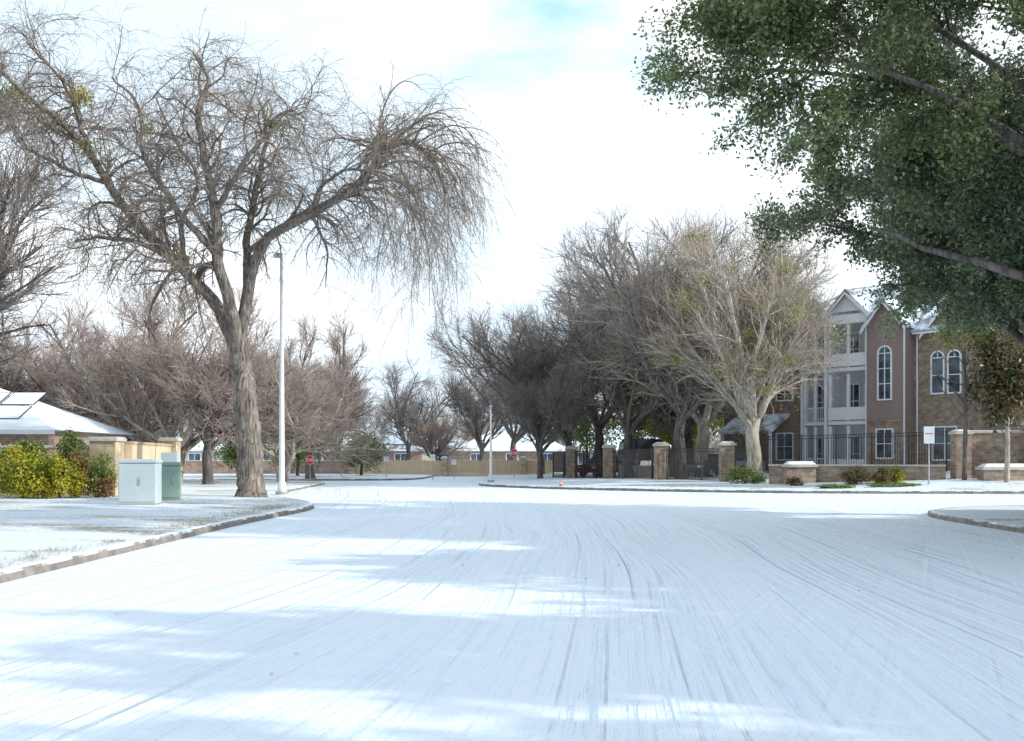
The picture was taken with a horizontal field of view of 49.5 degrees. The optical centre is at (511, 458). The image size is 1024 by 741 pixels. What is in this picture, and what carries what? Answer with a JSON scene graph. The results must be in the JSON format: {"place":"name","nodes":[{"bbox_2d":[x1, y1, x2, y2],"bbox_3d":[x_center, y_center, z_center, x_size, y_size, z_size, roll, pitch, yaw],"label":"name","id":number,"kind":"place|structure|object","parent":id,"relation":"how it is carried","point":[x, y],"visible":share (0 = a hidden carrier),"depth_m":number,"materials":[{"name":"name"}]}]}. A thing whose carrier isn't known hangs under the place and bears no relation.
{"place":"outdoors","nodes":[
{"label":"outdoors","id":0,"kind":"place"},
{"bbox_2d":[0,480,320,568],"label":"snowy verge","id":1,"kind":"structure","parent":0,"point":[45,531],"depth_m":27.11,"materials":[{"name":"white snow"}]},
{"bbox_2d":[0,134,87,381],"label":"bare tree","id":2,"kind":"object","parent":1,"relation":"on","point":[14,260],"visible":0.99,"depth_m":39.17,"materials":[{"name":"brown plant"}]},
{"bbox_2d":[0,445,88,495],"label":"stone wall","id":3,"kind":"structure","parent":1,"relation":"on","point":[55,450],"depth_m":41.13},
{"bbox_2d":[0,426,91,481],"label":"green shrub","id":4,"kind":"object","parent":1,"relation":"on","point":[70,441],"visible":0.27,"depth_m":39.48,"materials":[{"name":"green plant"}]},
{"bbox_2d":[0,443,92,498],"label":"yellow shrub","id":5,"kind":"object","parent":1,"relation":"on","point":[48,478],"visible":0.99,"depth_m":38.26,"materials":[{"name":"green plant"}]},
{"bbox_2d":[0,50,94,339],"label":"bare tree","id":6,"kind":"object","parent":1,"relation":"on","point":[32,287],"visible":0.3,"depth_m":49.53,"materials":[{"name":"brown plant"}]},
{"bbox_2d":[0,430,123,444],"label":"walls","id":7,"kind":"structure","parent":1,"relation":"on","point":[5,439],"depth_m":51.00,"materials":[{"name":"brown brick"}]},
{"bbox_2d":[0,388,134,434],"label":"roof","id":8,"kind":"structure","parent":7,"relation":"on","point":[38,417],"depth_m":53.58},
{"bbox_2d":[0,392,46,418],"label":"solar panels","id":9,"kind":"object","parent":8,"relation":"on","point":[19,398],"visible":1,"depth_m":53.61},
{"bbox_2d":[0,289,127,424],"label":"bare tree","id":10,"kind":"object","parent":1,"relation":"on","point":[11,387],"visible":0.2,"depth_m":66.27,"materials":[{"name":"brown plant"}]},
{"bbox_2d":[63,448,90,497],"bbox_3d":[-15.235,0.537,38.917,0.954,1.841,1.106,0,0,0],"label":"red shrub","id":11,"kind":"object","parent":1,"relation":"on","point":[83,466],"visible":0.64,"depth_m":38.82,"materials":[{"name":"green plant"}]},
{"bbox_2d":[0,311,195,436],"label":"bare tree","id":12,"kind":"object","parent":1,"relation":"on","point":[44,379],"visible":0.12,"depth_m":68.19,"materials":[{"name":"brown plant"}]},
{"bbox_2d":[83,446,117,497],"bbox_3d":[-14.656,0.617,39.470,1.296,2.143,1.505,0,0,0],"label":"green shrub","id":13,"kind":"object","parent":1,"relation":"on","point":[100,469],"visible":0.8,"depth_m":39.25,"materials":[{"name":"green plant"}]},
{"bbox_2d":[90,476,117,497],"bbox_3d":[-14.339,1.032,39.150,0.864,0.925,0.998,0,0,24],"label":"red shrub","id":14,"kind":"object","parent":1,"relation":"on","point":[107,485],"visible":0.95,"depth_m":39.03,"materials":[{"name":"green plant"}]},
{"bbox_2d":[87,437,126,495],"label":"stone pillar","id":15,"kind":"structure","parent":1,"relation":"on","point":[115,445],"depth_m":40.92,"materials":[{"name":"beige stone"}]},
{"bbox_2d":[3,273,228,444],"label":"bare tree","id":16,"kind":"object","parent":1,"relation":"on","point":[155,424],"visible":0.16,"depth_m":66.93,"materials":[{"name":"brown plant"}]},
{"bbox_2d":[116,459,165,504],"bbox_3d":[-11.250,0.780,33.600,1.340,1.520,1.140,0,0,-7],"label":"utility box","id":17,"kind":"object","parent":1,"relation":"on","point":[139,481],"visible":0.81,"depth_m":33.16,"materials":[{"name":"metal"}]},
{"bbox_2d":[124,441,171,458],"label":"tan wall","id":18,"kind":"structure","parent":1,"relation":"on","point":[139,450],"depth_m":44.19,"materials":[{"name":"stone"}]},
{"bbox_2d":[0,282,340,482],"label":"bare tree","id":19,"kind":"object","parent":1,"relation":"on","point":[188,442],"visible":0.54,"depth_m":61.10,"materials":[{"name":"brown plant"}]},
{"bbox_2d":[158,437,182,465],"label":"stone pillar","id":20,"kind":"structure","parent":1,"relation":"on","point":[175,442],"depth_m":50.05,"materials":[{"name":"concrete"}]},
{"bbox_2d":[161,452,179,461],"bbox_3d":[-12.600,0.640,41.000,0.600,1.720,0.400,0,0,0],"label":"utility cabinet","id":21,"kind":"object","parent":1,"relation":"on","point":[170,456],"visible":0.31,"depth_m":40.80,"materials":[{"name":"white metal"}]},
{"bbox_2d":[161,462,184,499],"bbox_3d":[-11.450,0.830,37.300,0.860,1.420,0.840,0,0,-14],"label":"utility box","id":22,"kind":"object","parent":1,"relation":"on","point":[171,480],"visible":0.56,"depth_m":37.01,"materials":[{"name":"metal"}]},
{"bbox_2d":[116,282,305,483],"bbox_3d":[-15.923,-4.098,61.120,12.432,11.468,9.186,0,0,-69],"label":"bare tree","id":23,"kind":"object","parent":1,"relation":"on","point":[223,417],"visible":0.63,"depth_m":58.55,"materials":[{"name":"brown plant"}]},
{"bbox_2d":[0,0,524,496],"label":"bare tree","id":24,"kind":"object","parent":1,"relation":"on","point":[380,150],"visible":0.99,"depth_m":41.19,"materials":[{"name":"grey plant"}]},
{"bbox_2d":[273,253,287,494],"bbox_3d":[-9.395,-3.435,44.916,0.511,9.770,1.206,0,0,-25],"label":"street lamp","id":25,"kind":"object","parent":1,"relation":"on","point":[281,489],"visible":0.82,"depth_m":44.53,"materials":[{"name":"white metal"}]},
{"bbox_2d":[171,328,400,482],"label":"bare tree","id":26,"kind":"object","parent":1,"relation":"on","point":[298,416],"visible":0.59,"depth_m":66.03,"materials":[{"name":"brown plant"}]},
{"bbox_2d":[183,472,428,478],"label":"snowy lawn","id":27,"kind":"structure","parent":0,"point":[292,476],"depth_m":86.21,"materials":[{"name":"white snow"}]},
{"bbox_2d":[198,435,272,472],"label":"evergreen tree","id":28,"kind":"object","parent":27,"relation":"on","point":[227,455],"visible":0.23,"depth_m":84.72,"materials":[{"name":"green plant"}]},
{"bbox_2d":[266,427,341,475],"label":"evergreen tree","id":29,"kind":"object","parent":27,"relation":"on","point":[298,460],"visible":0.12,"depth_m":87.90,"materials":[{"name":"green plant"}]},
{"bbox_2d":[254,306,396,478],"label":"bare tree","id":30,"kind":"object","parent":27,"relation":"on","point":[348,365],"visible":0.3,"depth_m":79.68,"materials":[{"name":"brown plant"}]},
{"bbox_2d":[295,365,371,459],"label":"bare tree","id":31,"kind":"object","parent":27,"relation":"on","point":[336,439],"visible":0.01,"depth_m":107.20,"materials":[{"name":"brown plant"}]},
{"bbox_2d":[326,426,389,474],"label":"evergreen tree","id":32,"kind":"object","parent":27,"relation":"on","point":[376,457],"visible":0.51,"depth_m":91.88,"materials":[{"name":"green plant"}]},
{"bbox_2d":[364,347,474,460],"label":"bare tree","id":33,"kind":"object","parent":27,"relation":"on","point":[400,412],"visible":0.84,"depth_m":112.26,"materials":[{"name":"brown plant"}]},
{"bbox_2d":[0,473,1023,740],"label":"snowy road","id":34,"kind":"structure","parent":0,"point":[454,607],"depth_m":10.69,"materials":[{"name":"white snow"}]},
{"bbox_2d":[0,480,324,582],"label":"kerb","id":35,"kind":"structure","parent":34,"relation":"on","point":[30,569],"depth_m":19.25,"materials":[{"name":"concrete"}]},
{"bbox_2d":[183,472,434,480],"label":"kerb","id":36,"kind":"structure","parent":34,"relation":"on","point":[417,478],"depth_m":79.63,"materials":[{"name":"concrete"}]},
{"bbox_2d":[402,395,479,459],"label":"bare tree","id":37,"kind":"object","parent":34,"relation":"on","point":[433,436],"visible":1,"depth_m":103.03,"materials":[{"name":"brown plant"}]},
{"bbox_2d":[355,459,551,475],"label":"wood fence","id":38,"kind":"object","parent":34,"relation":"on","point":[462,467],"visible":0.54,"depth_m":98.60,"materials":[{"name":"beige wood"}]},
{"bbox_2d":[427,358,534,473],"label":"bare tree","id":39,"kind":"object","parent":34,"relation":"on","point":[474,417],"visible":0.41,"depth_m":112.91,"materials":[{"name":"brown plant"}]},
{"bbox_2d":[618,465,693,476],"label":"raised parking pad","id":40,"kind":"object","parent":34,"relation":"on","point":[634,470],"visible":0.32,"depth_m":74.20,"materials":[{"name":"concrete"}]},
{"bbox_2d":[617,439,687,465],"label":"parked car","id":41,"kind":"object","parent":40,"relation":"on","point":[642,443],"visible":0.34,"depth_m":75.68,"materials":[{"name":"black metal"}]},
{"bbox_2d":[479,476,1023,493],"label":"kerb","id":42,"kind":"structure","parent":34,"relation":"on","point":[763,491],"depth_m":51.27,"materials":[{"name":"concrete"}]},
{"bbox_2d":[927,505,1023,532],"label":"kerb","id":43,"kind":"structure","parent":34,"relation":"on","point":[932,513],"depth_m":26.54,"materials":[{"name":"concrete"}]},
{"bbox_2d":[0,0,1023,450],"label":"sky","id":44,"kind":"structure","parent":0,"point":[554,78],"materials":[{"name":"white"}]},
{"bbox_2d":[482,471,1023,490],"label":"snowy lawn","id":45,"kind":"structure","parent":0,"point":[530,479],"depth_m":56.72,"materials":[{"name":"white snow"}]},
{"bbox_2d":[487,405,493,481],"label":"street lamp","id":46,"kind":"object","parent":45,"relation":"on","point":[490,465],"visible":0.98,"depth_m":67.94,"materials":[{"name":"white metal"}]},
{"bbox_2d":[422,324,564,459],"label":"bare tree","id":47,"kind":"object","parent":45,"relation":"on","point":[513,444],"visible":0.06,"depth_m":107.97,"materials":[{"name":"brown plant"}]},
{"bbox_2d":[422,294,607,451],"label":"bare tree","id":48,"kind":"object","parent":45,"relation":"on","point":[515,355],"visible":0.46,"depth_m":85.00,"materials":[{"name":"brown plant"}]},
{"bbox_2d":[420,294,621,474],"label":"bare tree","id":49,"kind":"object","parent":45,"relation":"on","point":[450,348],"visible":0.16,"depth_m":95.93,"materials":[{"name":"brown plant"}]},
{"bbox_2d":[487,335,610,478],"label":"bare tree","id":50,"kind":"object","parent":45,"relation":"on","point":[550,407],"visible":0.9,"depth_m":78.03,"materials":[{"name":"brown plant"}]},
{"bbox_2d":[552,451,565,477],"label":"iron fence","id":51,"kind":"object","parent":45,"relation":"on","point":[562,464],"visible":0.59,"depth_m":79.91,"materials":[{"name":"black metal"}]},
{"bbox_2d":[565,446,578,477],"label":"stone pillar","id":52,"kind":"structure","parent":45,"relation":"on","point":[571,463],"depth_m":77.61,"materials":[{"name":"concrete"}]},
{"bbox_2d":[545,398,620,456],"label":"evergreen tree","id":53,"kind":"object","parent":45,"relation":"on","point":[590,444],"visible":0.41,"depth_m":92.89,"materials":[{"name":"green plant"}]},
{"bbox_2d":[574,450,602,477],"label":"iron fence","id":54,"kind":"object","parent":45,"relation":"on","point":[593,463],"visible":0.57,"depth_m":75.85,"materials":[{"name":"black metal"}]},
{"bbox_2d":[581,456,621,476],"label":"parked car","id":55,"kind":"object","parent":45,"relation":"on","point":[599,464],"visible":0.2,"depth_m":79.53,"materials":[{"name":"black metal"}]},
{"bbox_2d":[523,225,688,475],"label":"bare tree","id":56,"kind":"object","parent":45,"relation":"on","point":[599,438],"visible":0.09,"depth_m":81.68,"materials":[{"name":"brown plant"}]},
{"bbox_2d":[602,444,616,478],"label":"stone pillar","id":57,"kind":"structure","parent":45,"relation":"on","point":[609,462],"depth_m":72.61,"materials":[{"name":"concrete"}]},
{"bbox_2d":[585,396,656,455],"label":"evergreen tree","id":58,"kind":"object","parent":45,"relation":"on","point":[639,433],"visible":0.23,"depth_m":87.05,"materials":[{"name":"green plant"}]},
{"bbox_2d":[612,448,653,478],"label":"iron fence","id":59,"kind":"object","parent":45,"relation":"on","point":[641,463],"visible":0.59,"depth_m":69.15,"materials":[{"name":"black metal"}]},
{"bbox_2d":[543,207,750,477],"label":"bare tree","id":60,"kind":"object","parent":45,"relation":"on","point":[629,407],"visible":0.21,"depth_m":74.04,"materials":[{"name":"brown plant"}]},
{"bbox_2d":[653,442,669,479],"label":"stone pillar","id":61,"kind":"structure","parent":45,"relation":"on","point":[660,448],"depth_m":66.61,"materials":[{"name":"concrete"}]},
{"bbox_2d":[644,418,696,449],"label":"evergreen tree","id":62,"kind":"object","parent":45,"relation":"on","point":[667,438],"visible":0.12,"depth_m":83.63,"materials":[{"name":"green plant"}]},
{"bbox_2d":[518,198,838,461],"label":"bare tree","id":63,"kind":"object","parent":45,"relation":"on","point":[688,439],"visible":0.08,"depth_m":77.76,"materials":[{"name":"brown plant"}]},
{"bbox_2d":[584,250,774,476],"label":"bare tree","id":64,"kind":"object","parent":45,"relation":"on","point":[668,422],"visible":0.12,"depth_m":73.91,"materials":[{"name":"brown plant"}]},
{"bbox_2d":[543,242,820,455],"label":"bare tree","id":65,"kind":"object","parent":45,"relation":"on","point":[598,290],"visible":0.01,"depth_m":91.51,"materials":[{"name":"brown plant"}]},
{"bbox_2d":[535,191,829,478],"bbox_3d":[9.582,-7.104,66.723,16.512,17.276,17.128,0,0,2],"label":"bare tree","id":66,"kind":"object","parent":45,"relation":"on","point":[684,414],"visible":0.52,"depth_m":64.02,"materials":[{"name":"brown plant"}]},
{"bbox_2d":[666,448,718,480],"bbox_3d":[10.494,0.383,64.509,0.070,2.037,5.879,0,0,-31],"label":"iron fence","id":67,"kind":"object","parent":45,"relation":"on","point":[681,451],"visible":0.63,"depth_m":64.61,"materials":[{"name":"black metal"}]},
{"bbox_2d":[546,210,840,476],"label":"bare tree","id":68,"kind":"object","parent":45,"relation":"on","point":[698,415],"visible":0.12,"depth_m":70.53,"materials":[{"name":"brown plant"}]},
{"bbox_2d":[677,399,723,440],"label":"evergreen tree","id":69,"kind":"object","parent":45,"relation":"on","point":[716,422],"visible":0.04,"depth_m":89.88,"materials":[{"name":"green plant"}]},
{"bbox_2d":[687,454,718,476],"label":"parked car","id":70,"kind":"object","parent":45,"relation":"on","point":[707,465],"visible":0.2,"depth_m":70.02,"materials":[{"name":"black metal"}]},
{"bbox_2d":[717,441,736,481],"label":"stone pillar","id":71,"kind":"structure","parent":45,"relation":"on","point":[726,454],"depth_m":61.61,"materials":[{"name":"concrete"}]},
{"bbox_2d":[735,430,946,472],"bbox_3d":[17.200,-0.280,58.900,11.085,2.260,0.076,0,0,29],"label":"iron fence","id":72,"kind":"object","parent":71,"relation":"attached to","point":[821,438],"visible":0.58,"depth_m":58.77,"materials":[{"name":"black metal"}]},
{"bbox_2d":[716,452,764,474],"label":"parked car","id":73,"kind":"object","parent":45,"relation":"on","point":[739,459],"visible":0.16,"depth_m":72.58,"materials":[{"name":"black metal"}]},
{"bbox_2d":[617,199,868,482],"bbox_3d":[12.579,-6.380,61.245,13.411,15.912,15.971,0,0,17],"label":"bare tree","id":74,"kind":"object","parent":45,"relation":"on","point":[748,403],"visible":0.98,"depth_m":59.19,"materials":[{"name":"brown plant"}]},
{"bbox_2d":[722,465,767,483],"bbox_3d":[12.440,0.904,59.034,2.891,1.123,1.307,0,0,0],"label":"hedge","id":75,"kind":"object","parent":45,"relation":"on","point":[745,477],"visible":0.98,"depth_m":58.92,"materials":[{"name":"green plant"}]},
{"bbox_2d":[786,476,803,485],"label":"hedge","id":76,"kind":"object","parent":45,"relation":"on","point":[793,481],"visible":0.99,"depth_m":55.79,"materials":[{"name":"brown plant"}]},
{"bbox_2d":[781,461,817,484],"bbox_3d":[14.900,0.800,57.500,1.660,1.300,0.960,0,0,0],"label":"stone planter","id":77,"kind":"object","parent":45,"relation":"on","point":[804,472],"visible":0.88,"depth_m":57.10,"materials":[{"name":"concrete"}]},
{"bbox_2d":[815,484,856,488],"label":"hedge","id":78,"kind":"object","parent":45,"relation":"on","point":[832,486],"visible":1,"depth_m":52.17,"materials":[{"name":"green plant"}]},
{"bbox_2d":[837,465,873,484],"bbox_3d":[16.750,0.915,54.195,1.842,1.241,1.385,0,0,0],"label":"hedge","id":79,"kind":"object","parent":45,"relation":"on","point":[857,475],"visible":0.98,"depth_m":54.02,"materials":[{"name":"brown plant"}]},
{"bbox_2d":[768,464,945,483],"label":"brick wall","id":80,"kind":"structure","parent":45,"relation":"on","point":[826,472],"depth_m":56.28,"materials":[{"name":"brick"}]},
{"bbox_2d":[724,324,1023,470],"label":"walls","id":81,"kind":"structure","parent":45,"relation":"on","point":[937,410],"depth_m":67.78,"materials":[{"name":"brown brick"}]},
{"bbox_2d":[718,272,949,463],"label":"roof","id":82,"kind":"structure","parent":81,"relation":"on","point":[850,302],"depth_m":70.42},
{"bbox_2d":[801,313,951,464],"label":"balconies and trim","id":83,"kind":"structure","parent":81,"relation":"attached to","point":[835,413],"depth_m":71.35,"materials":[{"name":"white paint"}]},
{"bbox_2d":[776,332,981,463],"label":"windows","id":84,"kind":"structure","parent":81,"relation":"attached to","point":[884,371],"depth_m":68.09,"materials":[{"name":"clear glass"}]},
{"bbox_2d":[871,467,896,483],"bbox_3d":[18.034,0.862,54.035,1.279,1.106,1.476,0,0,0],"label":"hedge","id":85,"kind":"object","parent":45,"relation":"on","point":[880,475],"visible":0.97,"depth_m":53.77,"materials":[{"name":"brown plant"}]},
{"bbox_2d":[861,482,920,486],"bbox_3d":[17.892,1.227,52.123,2.798,0.298,1.530,0,0,0],"label":"hedge","id":86,"kind":"object","parent":45,"relation":"on","point":[888,484],"visible":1,"depth_m":51.92,"materials":[{"name":"green plant"}]},
{"bbox_2d":[887,465,905,481],"bbox_3d":[18.809,0.817,54.583,1.013,0.971,1.329,0,0,0],"label":"bush","id":87,"kind":"object","parent":45,"relation":"on","point":[898,473],"visible":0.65,"depth_m":54.30,"materials":[{"name":"green plant"}]},
{"bbox_2d":[924,426,934,483],"bbox_3d":[19.600,-0.100,52.191,0.500,2.800,0.088,0,0,0],"label":"road sign","id":88,"kind":"object","parent":45,"relation":"on","point":[929,434],"visible":0.89,"depth_m":52.15,"materials":[{"name":"white metal"}]},
{"bbox_2d":[948,430,973,478],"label":"stone pillar","id":89,"kind":"structure","parent":45,"relation":"on","point":[956,445],"depth_m":54.52,"materials":[{"name":"beige stone"}]},
{"bbox_2d":[923,297,1022,479],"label":"yellow leaf tree","id":90,"kind":"object","parent":45,"relation":"on","point":[963,415],"visible":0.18,"depth_m":53.44,"materials":[{"name":"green plant"}]},
{"bbox_2d":[961,329,1023,481],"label":"magnolia tree","id":91,"kind":"object","parent":45,"relation":"on","point":[1004,400],"visible":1,"depth_m":51.89,"materials":[{"name":"green plant"}]},
{"bbox_2d":[971,430,1023,477],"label":"stone wall","id":92,"kind":"structure","parent":45,"relation":"on","point":[985,450],"depth_m":54.83,"materials":[{"name":"brown brick"}]},
{"bbox_2d":[975,464,1023,480],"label":"stone planter","id":93,"kind":"object","parent":45,"relation":"on","point":[990,472],"visible":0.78,"depth_m":52.90,"materials":[{"name":"concrete"}]},
{"bbox_2d":[935,505,1023,525],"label":"snowy verge","id":94,"kind":"structure","parent":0,"point":[1010,514],"depth_m":29.51,"materials":[{"name":"white snow"}]},
{"bbox_2d":[630,0,1023,281],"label":"live oak tree","id":95,"kind":"object","parent":94,"relation":"on","point":[770,28],"visible":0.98,"depth_m":20.77,"materials":[{"name":"green plant"}]},
{"bbox_2d":[744,0,1023,347],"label":"live oak tree","id":96,"kind":"object","parent":94,"relation":"on","point":[906,257],"visible":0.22,"depth_m":29.80,"materials":[{"name":"green plant"}]},
{"bbox_2d":[793,0,1023,335],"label":"live oak tree","id":97,"kind":"object","parent":94,"relation":"on","point":[991,232],"visible":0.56,"depth_m":24.41,"materials":[{"name":"green plant"}]},
{"label":"snowy ground","id":98,"kind":"structure","parent":0,"visible":0},
{"bbox_2d":[183,460,347,473],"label":"brick wall","id":99,"kind":"structure","parent":98,"relation":"on","point":[192,466],"depth_m":98.85,"materials":[{"name":"brick"}]},
{"bbox_2d":[295,451,421,470],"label":"walls","id":100,"kind":"structure","parent":98,"relation":"on","point":[418,457],"depth_m":123.00,"materials":[{"name":"brown brick"}]},
{"bbox_2d":[321,429,423,450],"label":"roof","id":101,"kind":"structure","parent":100,"relation":"on","point":[400,447],"depth_m":123.22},
{"bbox_2d":[416,444,431,470],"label":"walls","id":102,"kind":"structure","parent":100,"relation":"on","point":[425,457],"depth_m":123.90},
{"bbox_2d":[368,423,427,443],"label":"roof","id":103,"kind":"structure","parent":102,"relation":"on","point":[394,438],"depth_m":123.41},
{"bbox_2d":[151,393,719,453],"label":"distant trees","id":104,"kind":"object","parent":98,"relation":"on","point":[713,445],"visible":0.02,"depth_m":151.30,"materials":[{"name":"brown plant"}]},
{"bbox_2d":[459,451,564,472],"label":"walls","id":105,"kind":"structure","parent":98,"relation":"on","point":[501,455],"depth_m":125.00,"materials":[{"name":"brown brick"}]},
{"bbox_2d":[470,453,551,464],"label":"windows","id":106,"kind":"structure","parent":105,"relation":"attached to","point":[547,456],"depth_m":124.97,"materials":[{"name":"white glass"}]},
{"bbox_2d":[459,424,563,450],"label":"roof","id":107,"kind":"structure","parent":105,"relation":"on","point":[502,442],"depth_m":125.33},
{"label":"walls","id":108,"kind":"object","parent":98,"relation":"on","visible":0},
{"bbox_2d":[562,422,670,450],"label":"roof","id":109,"kind":"structure","parent":108,"relation":"on","point":[617,441],"depth_m":124.11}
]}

